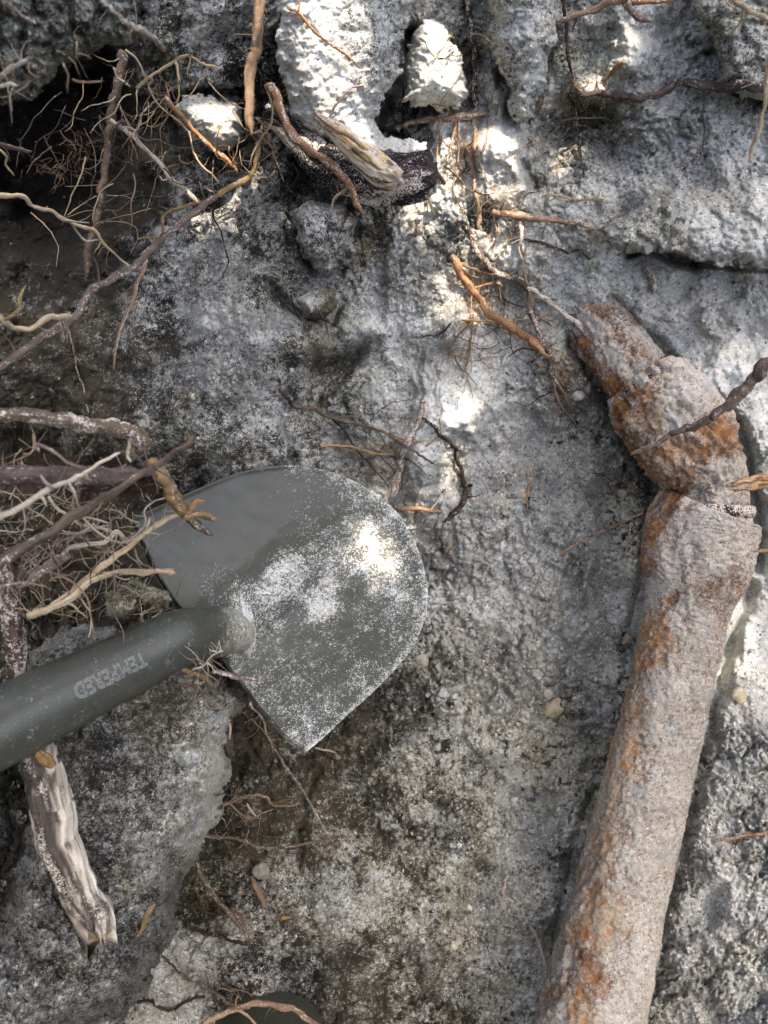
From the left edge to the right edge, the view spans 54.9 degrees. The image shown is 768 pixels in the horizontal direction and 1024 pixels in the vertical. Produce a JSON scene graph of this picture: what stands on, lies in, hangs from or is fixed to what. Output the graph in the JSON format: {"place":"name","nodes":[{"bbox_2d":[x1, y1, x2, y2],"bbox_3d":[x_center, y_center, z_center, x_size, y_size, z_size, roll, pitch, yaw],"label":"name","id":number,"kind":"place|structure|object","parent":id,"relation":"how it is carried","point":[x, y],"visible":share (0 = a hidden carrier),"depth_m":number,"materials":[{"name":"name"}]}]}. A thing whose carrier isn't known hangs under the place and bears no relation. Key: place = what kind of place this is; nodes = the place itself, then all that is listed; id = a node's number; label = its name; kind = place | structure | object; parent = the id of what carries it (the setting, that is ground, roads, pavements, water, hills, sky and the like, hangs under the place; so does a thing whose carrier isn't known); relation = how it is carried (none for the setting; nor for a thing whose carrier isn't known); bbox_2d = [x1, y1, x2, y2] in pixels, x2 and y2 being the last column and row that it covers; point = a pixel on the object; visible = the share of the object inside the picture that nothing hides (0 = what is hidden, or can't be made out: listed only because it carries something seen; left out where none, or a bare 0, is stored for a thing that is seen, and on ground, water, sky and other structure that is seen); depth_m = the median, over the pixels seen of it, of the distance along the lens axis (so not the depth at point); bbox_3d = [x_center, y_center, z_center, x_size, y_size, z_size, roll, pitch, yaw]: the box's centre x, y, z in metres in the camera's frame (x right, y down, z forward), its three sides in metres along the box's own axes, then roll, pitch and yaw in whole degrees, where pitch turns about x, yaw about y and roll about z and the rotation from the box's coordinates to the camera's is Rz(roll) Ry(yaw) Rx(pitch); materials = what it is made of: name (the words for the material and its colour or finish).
{"place":"outdoors","nodes":[
{"label":"outdoors","id":0,"kind":"place"},
{"bbox_2d":[0,0,767,1023],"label":"ground","id":1,"kind":"structure","parent":0,"point":[160,406],"depth_m":0.76,"materials":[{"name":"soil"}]},
{"bbox_2d":[0,768,13,880],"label":"earth clod","id":2,"kind":"object","parent":1,"relation":"on","point":[6,829],"visible":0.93,"depth_m":0.56,"materials":[{"name":"soil"}]},
{"bbox_2d":[0,142,39,175],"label":"root","id":3,"kind":"object","parent":1,"relation":"on","point":[11,147],"visible":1,"depth_m":0.62,"materials":[{"name":"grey plant"}]},
{"bbox_2d":[0,452,126,539],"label":"root","id":4,"kind":"object","parent":1,"relation":"on","point":[48,489],"visible":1,"depth_m":0.39,"materials":[{"name":"beige plant"}]},
{"bbox_2d":[0,192,129,266],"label":"root","id":5,"kind":"object","parent":1,"relation":"on","point":[73,224],"visible":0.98,"depth_m":0.64,"materials":[{"name":"beige plant"}]},
{"bbox_2d":[0,451,151,489],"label":"root","id":6,"kind":"object","parent":1,"relation":"on","point":[15,475],"visible":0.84,"depth_m":0.43,"materials":[{"name":"brown plant"}]},
{"bbox_2d":[0,407,153,461],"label":"root","id":7,"kind":"object","parent":1,"relation":"on","point":[135,436],"visible":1,"depth_m":0.44,"materials":[{"name":"brown plant"}]},
{"bbox_2d":[0,0,160,105],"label":"earth overhang","id":8,"kind":"object","parent":1,"relation":"on","point":[50,37],"visible":0.9,"depth_m":0.43,"materials":[{"name":"soil"}]},
{"bbox_2d":[0,38,30,99],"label":"root","id":9,"kind":"object","parent":8,"relation":"attached to","point":[8,69],"visible":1,"depth_m":0.41,"materials":[{"name":"beige plant"}]},
{"bbox_2d":[97,0,168,51],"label":"root","id":10,"kind":"object","parent":8,"relation":"attached to","point":[141,30],"visible":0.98,"depth_m":0.45,"materials":[{"name":"grey plant"}]},
{"bbox_2d":[0,484,177,624],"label":"fine roots","id":11,"kind":"object","parent":1,"relation":"on","point":[30,560],"visible":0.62,"depth_m":0.49,"materials":[{"name":"brown plant"}]},
{"bbox_2d":[13,102,165,193],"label":"fine roots","id":12,"kind":"object","parent":1,"relation":"on","point":[89,152],"visible":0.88,"depth_m":0.74,"materials":[{"name":"brown plant"}]},
{"bbox_2d":[0,425,184,642],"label":"fine roots","id":13,"kind":"object","parent":1,"relation":"on","point":[100,553],"visible":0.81,"depth_m":0.46,"materials":[{"name":"brown plant"}]},
{"bbox_2d":[0,435,195,569],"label":"root","id":14,"kind":"object","parent":1,"relation":"on","point":[12,554],"visible":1,"depth_m":0.42,"materials":[{"name":"brown plant"}]},
{"bbox_2d":[33,428,90,498],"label":"root","id":15,"kind":"object","parent":14,"relation":"on","point":[51,450],"visible":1,"depth_m":0.41,"materials":[{"name":"brown plant"}]},
{"bbox_2d":[68,48,135,280],"bbox_3d":[-0.262,-0.323,0.690,0.076,0.061,0.211,0,90,0],"label":"root","id":16,"kind":"object","parent":1,"relation":"hanging from","point":[110,129],"visible":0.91,"depth_m":0.68,"materials":[{"name":"brown plant"}]},
{"bbox_2d":[0,194,217,371],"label":"root","id":17,"kind":"object","parent":1,"relation":"on","point":[15,356],"visible":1,"depth_m":0.57,"materials":[{"name":"brown plant"}]},
{"bbox_2d":[0,285,72,341],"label":"root","id":18,"kind":"object","parent":17,"relation":"on","point":[5,321],"visible":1,"depth_m":0.49,"materials":[{"name":"beige plant"}]},
{"bbox_2d":[113,258,147,369],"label":"root","id":19,"kind":"object","parent":17,"relation":"hanging from","point":[136,283],"visible":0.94,"depth_m":0.60,"materials":[{"name":"brown plant"}]},
{"bbox_2d":[0,624,247,1023],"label":"earth clod","id":20,"kind":"object","parent":1,"relation":"on","point":[149,772],"visible":0.74,"depth_m":0.53,"materials":[{"name":"soil"}]},
{"bbox_2d":[20,743,116,960],"bbox_3d":[-0.212,0.220,0.498,0.068,0.036,0.156,0,90,0],"label":"broken root","id":21,"kind":"object","parent":20,"relation":"on","point":[87,904],"visible":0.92,"depth_m":0.49,"materials":[{"name":"beige plant"}]},
{"bbox_2d":[34,749,56,768],"bbox_3d":[-0.214,0.156,0.466,0.014,0.012,0.008,22,58,15],"label":"wood knot","id":22,"kind":"object","parent":21,"relation":"part of","point":[42,757],"visible":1,"depth_m":0.46,"materials":[{"name":"brown plant"}]},
{"bbox_2d":[103,575,172,621],"bbox_3d":[-0.201,0.071,0.594,0.065,0.070,0.041,0,90,0],"label":"lump","id":23,"kind":"object","parent":20,"relation":"on","point":[126,600],"visible":0.84,"depth_m":0.57,"materials":[{"name":"soil"}]},
{"bbox_2d":[224,716,247,757],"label":"root","id":24,"kind":"object","parent":20,"relation":"hanging from","point":[229,750],"visible":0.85,"depth_m":0.61,"materials":[{"name":"brown plant"}]},
{"bbox_2d":[223,783,299,819],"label":"root","id":25,"kind":"object","parent":20,"relation":"attached to","point":[255,796],"visible":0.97,"depth_m":0.71,"materials":[{"name":"brown plant"}]},
{"bbox_2d":[0,48,298,323],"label":"fine roots","id":26,"kind":"object","parent":1,"relation":"on","point":[112,99],"visible":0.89,"depth_m":0.64,"materials":[{"name":"brown plant"}]},
{"bbox_2d":[109,98,198,206],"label":"root","id":27,"kind":"object","parent":1,"relation":"on","point":[192,196],"visible":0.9,"depth_m":0.67,"materials":[{"name":"brown plant"}]},
{"bbox_2d":[124,991,204,1023],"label":"root","id":28,"kind":"object","parent":1,"relation":"on","point":[159,1007],"visible":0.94,"depth_m":0.76,"materials":[{"name":"brown plant"}]},
{"bbox_2d":[125,49,219,183],"bbox_3d":[-0.177,-0.337,0.631,0.089,0.087,0.014,35,62,22],"label":"root","id":29,"kind":"object","parent":1,"relation":"on","point":[156,102],"visible":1,"depth_m":0.63,"materials":[{"name":"brown plant"}]},
{"bbox_2d":[142,457,217,536],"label":"root","id":30,"kind":"object","parent":1,"relation":"on","point":[184,510],"visible":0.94,"depth_m":0.49,"materials":[{"name":"brown plant"}]},
{"bbox_2d":[131,584,262,931],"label":"fine roots","id":31,"kind":"object","parent":1,"relation":"on","point":[164,594],"visible":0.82,"depth_m":0.57,"materials":[{"name":"brown plant"}]},
{"bbox_2d":[154,83,242,176],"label":"root","id":32,"kind":"object","parent":1,"relation":"on","point":[186,122],"visible":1,"depth_m":0.62,"materials":[{"name":"brown plant"}]},
{"bbox_2d":[159,953,241,1007],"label":"root","id":33,"kind":"object","parent":1,"relation":"on","point":[219,995],"visible":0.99,"depth_m":0.76,"materials":[{"name":"brown plant"}]},
{"bbox_2d":[175,93,245,150],"bbox_3d":[-0.157,-0.353,0.673,0.063,0.057,0.095,-13,56,-9],"label":"earth lump","id":34,"kind":"object","parent":1,"relation":"on","point":[212,112],"visible":0.84,"depth_m":0.64,"materials":[{"name":"soil"}]},
{"bbox_2d":[136,48,217,105],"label":"root","id":35,"kind":"object","parent":34,"relation":"on","point":[146,79],"visible":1,"depth_m":0.62,"materials":[{"name":"brown plant"}]},
{"bbox_2d":[0,465,427,771],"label":"shovel","id":36,"kind":"object","parent":1,"relation":"on","point":[259,514],"visible":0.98,"depth_m":0.60,"materials":[{"name":"green paint"}]},
{"bbox_2d":[0,545,28,678],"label":"root","id":37,"kind":"object","parent":36,"relation":"attached to","point":[14,638],"visible":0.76,"depth_m":0.46,"materials":[{"name":"brown plant"}]},
{"bbox_2d":[16,553,71,595],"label":"root","id":38,"kind":"object","parent":36,"relation":"attached to","point":[51,566],"visible":0.92,"depth_m":0.47,"materials":[{"name":"beige plant"}]},
{"bbox_2d":[11,505,178,619],"bbox_3d":[-0.179,0.034,0.482,0.125,0.027,0.031,-36,62,-22],"label":"root","id":39,"kind":"object","parent":36,"relation":"attached to","point":[102,565],"visible":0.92,"depth_m":0.48,"materials":[{"name":"beige plant"}]},
{"bbox_2d":[0,560,46,609],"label":"root","id":40,"kind":"object","parent":39,"relation":"on","point":[18,582],"visible":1,"depth_m":0.45,"materials":[{"name":"beige plant"}]},
{"bbox_2d":[60,525,149,556],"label":"root","id":41,"kind":"object","parent":39,"relation":"on","point":[114,533],"visible":0.88,"depth_m":0.48,"materials":[{"name":"beige plant"}]},
{"bbox_2d":[29,567,175,618],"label":"root","id":42,"kind":"object","parent":36,"relation":"attached to","point":[75,594],"visible":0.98,"depth_m":0.47,"materials":[{"name":"beige plant"}]},
{"bbox_2d":[181,640,229,690],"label":"root","id":43,"kind":"object","parent":36,"relation":"attached to","point":[208,659],"visible":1,"depth_m":0.51,"materials":[{"name":"beige plant"}]},
{"bbox_2d":[238,593,256,657],"bbox_3d":[-0.110,0.092,0.588,0.015,0.016,0.055,0,90,0],"label":"sand pile","id":44,"kind":"object","parent":36,"relation":"on","point":[244,608],"visible":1,"depth_m":0.59,"materials":[{"name":"sand"}]},
{"bbox_2d":[192,469,422,745],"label":"loose sand","id":45,"kind":"structure","parent":36,"relation":"on","point":[324,598],"depth_m":0.61,"materials":[{"name":"grey sand"}]},
{"bbox_2d":[180,915,260,959],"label":"root","id":46,"kind":"object","parent":1,"relation":"on","point":[220,936],"visible":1,"depth_m":0.76,"materials":[{"name":"brown plant"}]},
{"bbox_2d":[191,855,250,942],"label":"root","id":47,"kind":"object","parent":1,"relation":"on","point":[216,899],"visible":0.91,"depth_m":0.73,"materials":[{"name":"brown plant"}]},
{"bbox_2d":[165,679,282,1011],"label":"fine roots","id":48,"kind":"object","parent":1,"relation":"on","point":[218,794],"visible":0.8,"depth_m":0.77,"materials":[{"name":"brown plant"}]},
{"bbox_2d":[211,663,258,689],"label":"root","id":49,"kind":"object","parent":1,"relation":"on","point":[230,675],"visible":1,"depth_m":0.53,"materials":[{"name":"beige plant"}]},
{"bbox_2d":[211,141,269,276],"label":"root","id":50,"kind":"object","parent":1,"relation":"on","point":[223,191],"visible":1,"depth_m":0.63,"materials":[{"name":"brown plant"}]},
{"bbox_2d":[252,862,269,879],"bbox_3d":[-0.129,0.374,0.772,0.018,0.012,0.017,0,90,0],"label":"pebble","id":51,"kind":"object","parent":1,"relation":"on","point":[260,870],"visible":1,"depth_m":0.77,"materials":[{"name":"stone"}]},
{"bbox_2d":[249,84,277,172],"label":"root","id":52,"kind":"object","parent":1,"relation":"on","point":[268,128],"visible":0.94,"depth_m":0.62,"materials":[{"name":"brown plant"}]},
{"bbox_2d":[215,991,322,1023],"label":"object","id":53,"kind":"object","parent":1,"relation":"on","point":[257,1014],"visible":0.58,"depth_m":0.76,"materials":[{"name":"green paint"}]},
{"bbox_2d":[200,996,319,1023],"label":"root","id":54,"kind":"object","parent":53,"relation":"on","point":[240,1008],"visible":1,"depth_m":0.70,"materials":[{"name":"brown plant"}]},
{"bbox_2d":[206,834,333,852],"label":"root","id":55,"kind":"object","parent":1,"relation":"on","point":[212,836],"visible":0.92,"depth_m":0.73,"materials":[{"name":"brown plant"}]},
{"bbox_2d":[245,702,333,845],"bbox_3d":[-0.081,0.241,0.661,0.024,0.229,0.080,-36,62,-22],"label":"root","id":56,"kind":"object","parent":1,"relation":"on","point":[283,763],"visible":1,"depth_m":0.65,"materials":[{"name":"brown plant"}]},
{"bbox_2d":[298,287,336,320],"bbox_3d":[-0.059,-0.184,0.647,0.036,0.051,0.036,0,90,0],"label":"earth lump","id":57,"kind":"object","parent":1,"relation":"on","point":[314,302],"visible":1,"depth_m":0.63,"materials":[{"name":"stone"}]},
{"bbox_2d":[292,200,355,276],"bbox_3d":[-0.054,-0.246,0.654,0.060,0.086,0.084,0,90,0],"label":"earth lump","id":58,"kind":"object","parent":1,"relation":"on","point":[324,252],"visible":1,"depth_m":0.62,"materials":[{"name":"stone"}]},
{"bbox_2d":[262,101,437,206],"bbox_3d":[-0.032,-0.295,0.622,0.168,0.052,0.050,22,58,15],"label":"charred root","id":59,"kind":"object","parent":1,"relation":"on","point":[419,176],"visible":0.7,"depth_m":0.61,"materials":[{"name":"black plant"}]},
{"bbox_2d":[265,82,364,214],"bbox_3d":[-0.053,-0.280,0.577,0.100,0.078,0.020,34,62,22],"label":"root","id":60,"kind":"object","parent":59,"relation":"on","point":[291,133],"visible":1,"depth_m":0.57,"materials":[{"name":"brown plant"}]},
{"bbox_2d":[275,0,426,154],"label":"earth lump","id":61,"kind":"object","parent":1,"relation":"on","point":[315,71],"visible":0.88,"depth_m":0.58,"materials":[{"name":"soil"}]},
{"bbox_2d":[228,0,269,135],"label":"root","id":62,"kind":"object","parent":61,"relation":"hanging from","point":[251,68],"visible":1,"depth_m":0.58,"materials":[{"name":"brown plant"}]},
{"bbox_2d":[287,0,363,68],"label":"root","id":63,"kind":"object","parent":61,"relation":"on","point":[323,38],"visible":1,"depth_m":0.55,"materials":[{"name":"brown plant"}]},
{"bbox_2d":[316,114,403,191],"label":"broken root","id":64,"kind":"object","parent":61,"relation":"on","point":[378,168],"visible":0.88,"depth_m":0.55,"materials":[{"name":"beige plant"}]},
{"bbox_2d":[314,111,367,150],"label":"root","id":65,"kind":"object","parent":64,"relation":"on","point":[318,115],"visible":1,"depth_m":0.54,"materials":[{"name":"brown plant"}]},
{"bbox_2d":[278,387,434,464],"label":"root","id":66,"kind":"object","parent":1,"relation":"on","point":[283,391],"visible":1,"depth_m":0.70,"materials":[{"name":"brown plant"}]},
{"bbox_2d":[320,434,395,470],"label":"root","id":67,"kind":"object","parent":1,"relation":"on","point":[365,450],"visible":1,"depth_m":0.71,"materials":[{"name":"brown plant"}]},
{"bbox_2d":[385,399,426,501],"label":"root","id":68,"kind":"object","parent":1,"relation":"on","point":[394,489],"visible":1,"depth_m":0.70,"materials":[{"name":"brown plant"}]},
{"bbox_2d":[397,492,447,521],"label":"root","id":69,"kind":"object","parent":1,"relation":"on","point":[430,510],"visible":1,"depth_m":0.73,"materials":[{"name":"brown plant"}]},
{"bbox_2d":[402,18,468,113],"bbox_3d":[0.048,-0.406,0.665,0.063,0.080,0.085,0,90,0],"label":"earth lump","id":70,"kind":"object","parent":1,"relation":"on","point":[429,80],"visible":0.94,"depth_m":0.64,"materials":[{"name":"soil"}]},
{"bbox_2d":[393,108,487,169],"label":"root","id":71,"kind":"object","parent":1,"relation":"on","point":[459,117],"visible":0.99,"depth_m":0.69,"materials":[{"name":"brown plant"}]},
{"bbox_2d":[422,417,480,522],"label":"root","id":72,"kind":"object","parent":1,"relation":"on","point":[457,509],"visible":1,"depth_m":0.77,"materials":[{"name":"brown plant"}]},
{"bbox_2d":[270,33,641,491],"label":"fine roots","id":73,"kind":"object","parent":1,"relation":"on","point":[579,88],"visible":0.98,"depth_m":0.71,"materials":[{"name":"brown plant"}]},
{"bbox_2d":[453,0,491,109],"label":"root","id":74,"kind":"object","parent":1,"relation":"on","point":[473,47],"visible":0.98,"depth_m":0.68,"materials":[{"name":"brown plant"}]},
{"bbox_2d":[460,117,484,228],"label":"root","id":75,"kind":"object","parent":1,"relation":"on","point":[473,176],"visible":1,"depth_m":0.68,"materials":[{"name":"brown plant"}]},
{"bbox_2d":[401,208,578,404],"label":"fine roots","id":76,"kind":"object","parent":1,"relation":"on","point":[484,315],"visible":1,"depth_m":0.72,"materials":[{"name":"brown plant"}]},
{"bbox_2d":[449,253,552,357],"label":"root","id":77,"kind":"object","parent":1,"relation":"on","point":[511,327],"visible":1,"depth_m":0.71,"materials":[{"name":"brown plant"}]},
{"bbox_2d":[466,228,550,351],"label":"root","id":78,"kind":"object","parent":1,"relation":"on","point":[485,262],"visible":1,"depth_m":0.71,"materials":[{"name":"beige plant"}]},
{"bbox_2d":[422,6,618,241],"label":"fine roots","id":79,"kind":"object","parent":1,"relation":"on","point":[505,195],"visible":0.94,"depth_m":0.69,"materials":[{"name":"brown plant"}]},
{"bbox_2d":[488,0,557,126],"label":"earth lump","id":80,"kind":"object","parent":1,"relation":"on","point":[523,33],"visible":1,"depth_m":0.63,"materials":[{"name":"soil"}]},
{"bbox_2d":[502,875,546,981],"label":"root","id":81,"kind":"object","parent":1,"relation":"on","point":[540,948],"visible":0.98,"depth_m":0.79,"materials":[{"name":"brown plant"}]},
{"bbox_2d":[507,347,583,432],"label":"root","id":82,"kind":"object","parent":1,"relation":"on","point":[555,382],"visible":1,"depth_m":0.74,"materials":[{"name":"brown plant"}]},
{"bbox_2d":[491,208,610,235],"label":"root","id":83,"kind":"object","parent":1,"relation":"on","point":[522,215],"visible":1,"depth_m":0.69,"materials":[{"name":"brown plant"}]},
{"bbox_2d":[543,697,563,718],"bbox_3d":[0.187,0.215,0.814,0.025,0.018,0.024,0,90,0],"label":"pebble","id":84,"kind":"object","parent":1,"relation":"on","point":[553,709],"visible":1,"depth_m":0.81,"materials":[{"name":"stone"}]},
{"bbox_2d":[523,236,590,265],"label":"root","id":85,"kind":"object","parent":1,"relation":"on","point":[556,248],"visible":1,"depth_m":0.70,"materials":[{"name":"brown plant"}]},
{"bbox_2d":[549,0,616,190],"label":"root","id":86,"kind":"object","parent":1,"relation":"on","point":[566,38],"visible":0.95,"depth_m":0.71,"materials":[{"name":"brown plant"}]},
{"bbox_2d":[556,0,628,32],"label":"root","id":87,"kind":"object","parent":1,"relation":"on","point":[600,6],"visible":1,"depth_m":0.58,"materials":[{"name":"brown plant"}]},
{"bbox_2d":[559,511,643,560],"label":"root","id":88,"kind":"object","parent":1,"relation":"on","point":[607,528],"visible":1,"depth_m":0.83,"materials":[{"name":"brown plant"}]},
{"bbox_2d":[617,1,651,27],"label":"root","id":89,"kind":"object","parent":1,"relation":"on","point":[635,15],"visible":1,"depth_m":0.59,"materials":[{"name":"brown plant"}]},
{"bbox_2d":[632,255,656,294],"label":"root","id":90,"kind":"object","parent":1,"relation":"on","point":[652,278],"visible":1,"depth_m":0.70,"materials":[{"name":"brown plant"}]},
{"bbox_2d":[535,296,761,1023],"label":"root","id":91,"kind":"object","parent":1,"relation":"on","point":[698,555],"visible":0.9,"depth_m":0.67,"materials":[{"name":"brown plant"}]},
{"bbox_2d":[530,286,584,331],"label":"root","id":92,"kind":"object","parent":91,"relation":"on","point":[564,314],"visible":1,"depth_m":0.72,"materials":[{"name":"grey plant"}]},
{"bbox_2d":[630,357,767,459],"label":"root","id":93,"kind":"object","parent":91,"relation":"on","point":[739,393],"visible":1,"depth_m":0.59,"materials":[{"name":"brown plant"}]},
{"bbox_2d":[730,473,767,491],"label":"broken root","id":94,"kind":"object","parent":91,"relation":"on","point":[755,482],"visible":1,"depth_m":0.61,"materials":[{"name":"brown plant"}]},
{"bbox_2d":[580,77,763,149],"bbox_3d":[0.261,-0.370,0.654,0.164,0.072,0.053,32,61,21],"label":"root","id":95,"kind":"object","parent":1,"relation":"on","point":[714,86],"visible":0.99,"depth_m":0.66,"materials":[{"name":"brown plant"}]},
{"bbox_2d":[603,175,767,268],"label":"earth lump","id":96,"kind":"object","parent":1,"relation":"on","point":[723,226],"visible":1,"depth_m":0.65,"materials":[{"name":"soil"}]},
{"bbox_2d":[692,0,767,102],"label":"earth lump","id":97,"kind":"object","parent":1,"relation":"on","point":[741,49],"visible":0.87,"depth_m":0.61,"materials":[{"name":"soil"}]},
{"bbox_2d":[726,0,767,32],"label":"root","id":98,"kind":"object","parent":1,"relation":"on","point":[743,6],"visible":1,"depth_m":0.55,"materials":[{"name":"beige plant"}]},
{"bbox_2d":[742,54,767,161],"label":"root","id":99,"kind":"object","parent":1,"relation":"hanging from","point":[762,112],"visible":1,"depth_m":0.57,"materials":[{"name":"beige plant"}]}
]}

